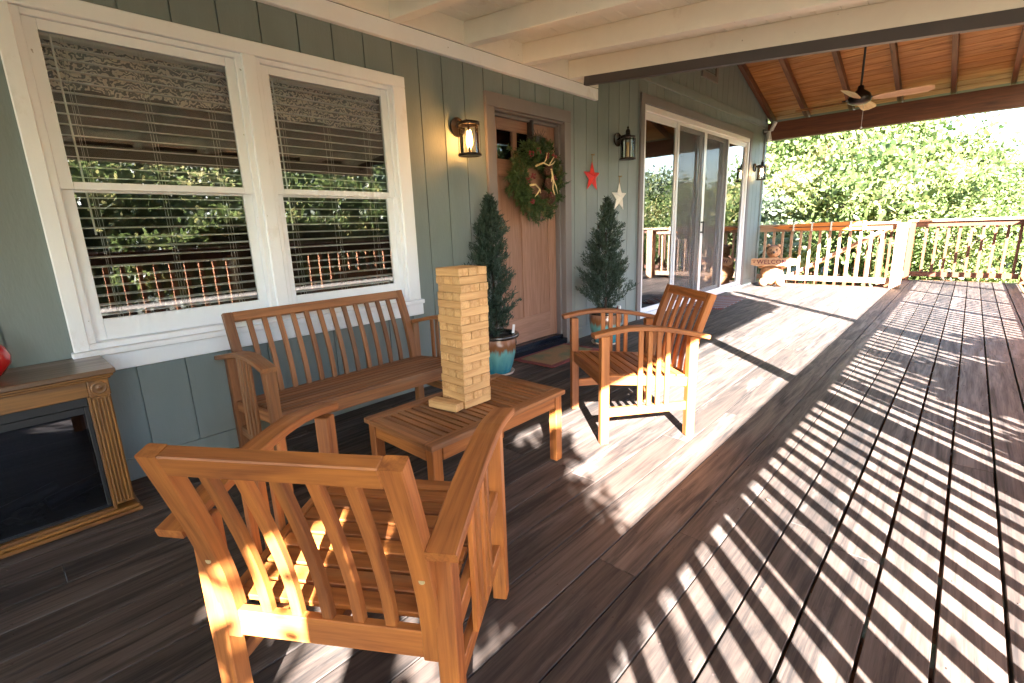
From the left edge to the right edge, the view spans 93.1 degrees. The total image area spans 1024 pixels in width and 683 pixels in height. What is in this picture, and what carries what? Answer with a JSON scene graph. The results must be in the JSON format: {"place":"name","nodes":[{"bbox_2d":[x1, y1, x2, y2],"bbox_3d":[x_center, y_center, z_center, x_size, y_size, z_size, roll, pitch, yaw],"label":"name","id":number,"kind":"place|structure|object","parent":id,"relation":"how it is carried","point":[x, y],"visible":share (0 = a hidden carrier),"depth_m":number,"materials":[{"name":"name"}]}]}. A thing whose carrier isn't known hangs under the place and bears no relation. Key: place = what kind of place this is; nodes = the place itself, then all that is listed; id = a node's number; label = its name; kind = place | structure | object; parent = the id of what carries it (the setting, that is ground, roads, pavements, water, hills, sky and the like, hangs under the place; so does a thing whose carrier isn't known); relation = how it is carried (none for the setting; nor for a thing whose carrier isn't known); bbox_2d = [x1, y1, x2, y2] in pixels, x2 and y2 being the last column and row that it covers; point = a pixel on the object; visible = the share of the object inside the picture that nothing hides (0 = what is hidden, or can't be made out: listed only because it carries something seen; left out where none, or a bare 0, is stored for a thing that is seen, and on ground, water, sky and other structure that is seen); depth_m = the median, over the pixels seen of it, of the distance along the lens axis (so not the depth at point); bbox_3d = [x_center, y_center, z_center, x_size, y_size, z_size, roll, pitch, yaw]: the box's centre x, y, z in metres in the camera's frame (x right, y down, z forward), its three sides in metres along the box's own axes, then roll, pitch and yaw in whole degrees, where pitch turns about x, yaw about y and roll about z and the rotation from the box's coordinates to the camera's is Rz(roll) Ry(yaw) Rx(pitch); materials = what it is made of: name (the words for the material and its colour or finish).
{"place":"outdoors","nodes":[
{"label":"outdoors","id":0,"kind":"place"},
{"bbox_2d":[435,265,490,408],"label":"block tower","id":1,"kind":"structure","parent":0,"point":[463,320],"depth_m":2.13,"materials":[{"name":"brown wood"}]},
{"bbox_2d":[65,245,1021,682],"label":"ground","id":2,"kind":"structure","parent":0,"point":[931,665],"depth_m":3.60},
{"bbox_2d":[0,279,1023,682],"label":"deck","id":3,"kind":"structure","parent":2,"relation":"on","point":[648,547],"depth_m":1.83,"materials":[{"name":"brown wood"}]},
{"bbox_2d":[0,355,142,559],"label":"electric fireplace","id":4,"kind":"object","parent":3,"relation":"on","point":[52,479],"visible":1,"depth_m":2.01,"materials":[{"name":"brown wood"}]},
{"bbox_2d":[0,344,11,376],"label":"red vase","id":5,"kind":"object","parent":4,"relation":"on","point":[5,358],"visible":1,"depth_m":1.83,"materials":[{"name":"ceramic"}]},
{"bbox_2d":[134,402,513,682],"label":"armchair","id":6,"kind":"object","parent":3,"relation":"on","point":[391,538],"visible":1,"depth_m":1.03,"materials":[{"name":"brown wood"}]},
{"bbox_2d":[214,290,442,491],"bbox_3d":[-0.859,0.174,2.715,0.698,0.774,1.220,10,18,43],"label":"bench","id":7,"kind":"object","parent":3,"relation":"on","point":[416,370],"visible":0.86,"depth_m":2.63,"materials":[{"name":"brown wood"}]},
{"bbox_2d":[0,0,768,484],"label":"house","id":8,"kind":"structure","parent":3,"relation":"on","point":[690,182],"depth_m":3.59,"materials":[{"name":"green"}]},
{"bbox_2d":[8,4,276,349],"bbox_3d":[-1.688,-0.725,2.376,0.102,1.392,0.843,10,18,42],"label":"window","id":9,"kind":"structure","parent":8,"relation":"in","point":[123,330],"depth_m":2.26,"materials":[{"name":"white wood"}]},
{"bbox_2d":[38,31,256,316],"bbox_3d":[-1.739,-0.769,2.413,0.067,1.270,0.765,10,18,42],"label":"window blind","id":10,"kind":"object","parent":8,"relation":"attached to","point":[50,37],"depth_m":2.36,"materials":[{"name":"white plastic"}]},
{"bbox_2d":[40,38,230,110],"bbox_3d":[-1.819,-1.290,2.343,0.032,0.238,0.835,10,18,42],"label":"valance","id":11,"kind":"object","parent":10,"relation":"attached to","point":[73,66],"visible":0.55,"depth_m":2.33,"materials":[{"name":"fabric"}]},
{"bbox_2d":[269,76,392,293],"bbox_3d":[-1.125,-0.941,3.058,0.067,1.270,0.764,10,18,42],"label":"window blind","id":12,"kind":"object","parent":8,"relation":"attached to","point":[272,79],"depth_m":3.03,"materials":[{"name":"white plastic"}]},
{"bbox_2d":[270,81,379,132],"bbox_3d":[-1.198,-1.464,2.996,0.031,0.238,0.834,10,18,42],"label":"valance","id":13,"kind":"object","parent":12,"relation":"attached to","point":[293,110],"visible":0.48,"depth_m":3.02,"materials":[{"name":"fabric"}]},
{"bbox_2d":[255,57,408,317],"bbox_3d":[-1.074,-0.897,3.022,0.102,1.392,0.842,10,18,42],"label":"window","id":14,"kind":"structure","parent":8,"relation":"in","point":[265,68],"depth_m":2.98,"materials":[{"name":"white wood"}]},
{"bbox_2d":[450,117,481,157],"bbox_3d":[-0.326,-1.487,3.508,0.219,0.280,0.172,10,18,42],"label":"wall lantern","id":15,"kind":"object","parent":8,"relation":"attached to","point":[458,125],"depth_m":3.52,"materials":[{"name":"brown metal"}]},
{"bbox_2d":[495,116,556,343],"bbox_3d":[0.113,-0.958,4.420,0.042,1.953,0.898,10,18,42],"label":"front door","id":16,"kind":"structure","parent":8,"relation":"in","point":[532,248],"depth_m":4.47,"materials":[{"name":"brown wood"}]},
{"bbox_2d":[501,120,569,226],"bbox_3d":[0.236,-1.466,4.274,0.205,0.910,0.823,10,18,42],"label":"wreath","id":17,"kind":"object","parent":16,"relation":"hanging from","point":[536,148],"visible":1,"depth_m":4.21,"materials":[{"name":"green plant"}]},
{"bbox_2d":[584,154,599,189],"bbox_3d":[0.813,-1.697,4.850,0.054,0.344,0.289,10,18,42],"label":"hanging star","id":18,"kind":"object","parent":8,"relation":"hanging from","point":[591,175],"visible":1,"depth_m":4.84,"materials":[{"name":"red metal"}]},
{"bbox_2d":[612,176,625,209],"bbox_3d":[1.178,-1.617,5.268,0.054,0.354,0.301,10,18,42],"label":"hanging star","id":19,"kind":"object","parent":8,"relation":"hanging from","point":[619,195],"visible":1,"depth_m":5.25,"materials":[{"name":"white metal"}]},
{"bbox_2d":[614,126,635,160],"bbox_3d":[1.189,-2.071,5.067,0.219,0.327,0.172,10,18,42],"label":"wall lantern","id":20,"kind":"object","parent":8,"relation":"attached to","point":[619,139],"depth_m":5.07,"materials":[{"name":"brown metal"}]},
{"bbox_2d":[253,0,1023,100],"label":"porch roof","id":21,"kind":"structure","parent":8,"relation":"attached to","point":[587,44],"depth_m":3.14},
{"bbox_2d":[640,104,749,318],"bbox_3d":[2.714,-1.818,7.024,0.165,2.453,3.615,10,18,42],"label":"sliding door","id":22,"kind":"structure","parent":8,"relation":"in","point":[696,172],"depth_m":6.82,"materials":[{"name":"clear glass"}]},
{"bbox_2d":[701,68,718,83],"bbox_3d":[2.677,-3.760,6.547,0.037,0.420,0.540,10,18,42],"label":"gable vent","id":23,"kind":"object","parent":8,"relation":"attached to","point":[709,76],"visible":0.36,"depth_m":6.60,"materials":[{"name":"wood"}]},
{"bbox_2d":[753,160,767,179],"bbox_3d":[4.236,-2.922,8.267,0.219,0.327,0.172,10,18,42],"label":"wall lantern","id":24,"kind":"object","parent":8,"relation":"attached to","point":[762,165],"depth_m":8.26,"materials":[{"name":"brown metal"}]},
{"bbox_2d":[762,121,776,140],"bbox_3d":[4.471,-3.643,8.414,0.184,0.324,0.207,10,18,42],"label":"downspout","id":25,"kind":"object","parent":8,"relation":"attached to","point":[773,126],"visible":1,"depth_m":8.38,"materials":[{"name":"white plastic"}]},
{"bbox_2d":[737,25,1023,141],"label":"gable roof","id":26,"kind":"structure","parent":8,"relation":"attached to","point":[974,72],"depth_m":7.00,"materials":[{"name":"brown wood"}]},
{"bbox_2d":[795,47,934,128],"bbox_3d":[3.970,-3.208,5.463,0.979,1.517,0.979,-2,13,1],"label":"ceiling fan","id":27,"kind":"object","parent":26,"relation":"hanging from","point":[861,97],"visible":1,"depth_m":5.46,"materials":[{"name":"brown wood"}]},
{"bbox_2d":[364,373,564,480],"bbox_3d":[-0.186,0.461,2.283,0.476,0.364,0.824,10,18,42],"label":"coffee table","id":28,"kind":"object","parent":3,"relation":"on","point":[423,430],"visible":0.71,"depth_m":2.12,"materials":[{"name":"brown wood"}]},
{"bbox_2d":[429,396,462,412],"bbox_3d":[-0.298,0.282,2.184,0.159,0.034,0.053,6,15,32],"label":"loose block","id":29,"kind":"object","parent":28,"relation":"on","point":[451,405],"depth_m":2.16,"materials":[{"name":"brown wood"}]},
{"bbox_2d":[464,192,522,375],"bbox_3d":[-0.155,-0.442,3.779,0.493,1.443,0.484,1,13,14],"label":"potted conifer","id":30,"kind":"object","parent":3,"relation":"on","point":[502,342],"visible":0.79,"depth_m":3.71,"materials":[{"name":"plant"}]},
{"bbox_2d":[514,343,598,367],"bbox_3d":[0.422,0.117,4.453,0.440,0.012,0.760,9,17,40],"label":"door mat","id":31,"kind":"object","parent":3,"relation":"on","point":[555,356],"depth_m":4.36,"materials":[{"name":"brown fabric"}]},
{"bbox_2d":[574,194,638,344],"bbox_3d":[0.945,-0.695,4.739,0.583,1.425,0.635,6,15,32],"label":"potted conifer","id":32,"kind":"object","parent":3,"relation":"on","point":[608,262],"visible":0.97,"depth_m":4.64,"materials":[{"name":"plant"}]},
{"bbox_2d":[561,284,716,444],"bbox_3d":[0.711,0.092,2.827,0.698,0.774,0.645,-4,13,-9],"label":"armchair","id":33,"kind":"object","parent":3,"relation":"on","point":[645,368],"visible":1,"depth_m":2.62,"materials":[{"name":"brown wood"}]},
{"bbox_2d":[686,295,746,309],"bbox_3d":[2.986,-0.578,7.059,0.500,0.014,1.292,9,17,39],"label":"striped rug","id":34,"kind":"object","parent":3,"relation":"on","point":[721,302],"visible":0.68,"depth_m":7.00,"materials":[{"name":"grey fabric"}]},
{"bbox_2d":[751,244,796,285],"bbox_3d":[4.575,-1.344,8.523,0.691,0.726,0.410,4,14,24],"label":"carved bear","id":35,"kind":"object","parent":3,"relation":"on","point":[772,265],"visible":1,"depth_m":8.44},
{"bbox_2d":[756,221,900,283],"bbox_3d":[5.337,-1.540,8.388,2.060,0.980,0.140,10,18,42],"label":"deck railing","id":36,"kind":"object","parent":3,"relation":"on","point":[883,226],"visible":0.84,"depth_m":8.29,"materials":[{"name":"white wood"}]},
{"bbox_2d":[774,221,867,230],"bbox_3d":[5.191,-1.957,8.252,1.380,0.145,0.084,10,18,42],"label":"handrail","id":37,"kind":"object","parent":36,"relation":"attached to","point":[850,225],"visible":1,"depth_m":8.12,"materials":[{"name":"orange wood"}]},
{"bbox_2d":[888,222,910,288],"bbox_3d":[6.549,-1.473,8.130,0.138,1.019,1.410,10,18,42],"label":"newel post","id":38,"kind":"object","parent":3,"relation":"on","point":[896,273],"visible":1,"depth_m":7.63,"materials":[{"name":"white wood"}]},
{"bbox_2d":[902,217,1023,279],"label":"deck railing","id":39,"kind":"object","parent":3,"relation":"on","point":[971,222],"visible":0.94,"depth_m":8.18,"materials":[{"name":"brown wood"}]},
{"bbox_2d":[1019,259,1023,283],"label":"deck railing","id":40,"kind":"object","parent":3,"relation":"on","point":[1021,280],"visible":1,"depth_m":7.55,"materials":[{"name":"white wood"}]},
{"bbox_2d":[764,139,812,194],"bbox_3d":[6.097,-4.310,15.405,5.858,6.127,6.979,-1,13,5],"label":"broadleaf tree","id":41,"kind":"object","parent":2,"relation":"on","point":[775,162],"visible":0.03,"depth_m":13.46,"materials":[{"name":"green plant"}]},
{"bbox_2d":[756,154,829,282],"bbox_3d":[5.567,-2.543,12.723,5.692,4.330,4.501,-10,15,-31],"label":"broadleaf tree","id":42,"kind":"object","parent":2,"relation":"on","point":[766,211],"visible":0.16,"depth_m":11.68,"materials":[{"name":"green plant"}]},
{"bbox_2d":[784,229,892,286],"bbox_3d":[5.759,-0.849,9.513,2.713,2.761,1.040,10,18,42],"label":"stair railing","id":43,"kind":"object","parent":2,"relation":"on","point":[844,249],"depth_m":8.89,"materials":[{"name":"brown wood"}]},
{"bbox_2d":[766,119,947,167],"bbox_3d":[11.413,-7.144,18.743,9.458,8.366,9.598,-6,14,-17],"label":"broadleaf tree","id":44,"kind":"object","parent":2,"relation":"on","point":[843,151],"depth_m":16.38,"materials":[{"name":"green plant"}]},
{"bbox_2d":[765,113,1008,281],"bbox_3d":[9.899,-5.520,14.823,8.680,7.875,7.063,5,15,29],"label":"broadleaf tree","id":45,"kind":"object","parent":2,"relation":"on","point":[778,148],"visible":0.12,"depth_m":13.46,"materials":[{"name":"green plant"}]},
{"bbox_2d":[763,126,1023,286],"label":"broadleaf tree","id":46,"kind":"object","parent":2,"relation":"on","point":[841,181],"visible":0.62,"depth_m":11.05,"materials":[{"name":"green plant"}]},
{"bbox_2d":[786,268,1023,286],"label":"undergrowth","id":47,"kind":"object","parent":2,"relation":"on","point":[831,282],"depth_m":12.97,"materials":[{"name":"green plant"}]},
{"bbox_2d":[826,116,1022,241],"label":"broadleaf tree","id":48,"kind":"object","parent":2,"relation":"on","point":[952,132],"visible":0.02,"depth_m":15.36,"materials":[{"name":"green plant"}]},
{"bbox_2d":[834,151,1023,287],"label":"broadleaf tree","id":49,"kind":"object","parent":2,"relation":"on","point":[1006,209],"visible":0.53,"depth_m":9.90,"materials":[{"name":"green plant"}]},
{"bbox_2d":[870,112,1023,257],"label":"broadleaf tree","id":50,"kind":"object","parent":2,"relation":"on","point":[970,151],"visible":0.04,"depth_m":12.56,"materials":[{"name":"green plant"}]},
{"bbox_2d":[953,147,1023,278],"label":"broadleaf tree","id":51,"kind":"object","parent":2,"relation":"on","point":[1018,185],"visible":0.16,"depth_m":10.60,"materials":[{"name":"green plant"}]},
{"bbox_2d":[943,108,1023,162],"label":"sky","id":52,"kind":"structure","parent":0,"point":[1014,116],"materials":[{"name":"white"}]}
]}

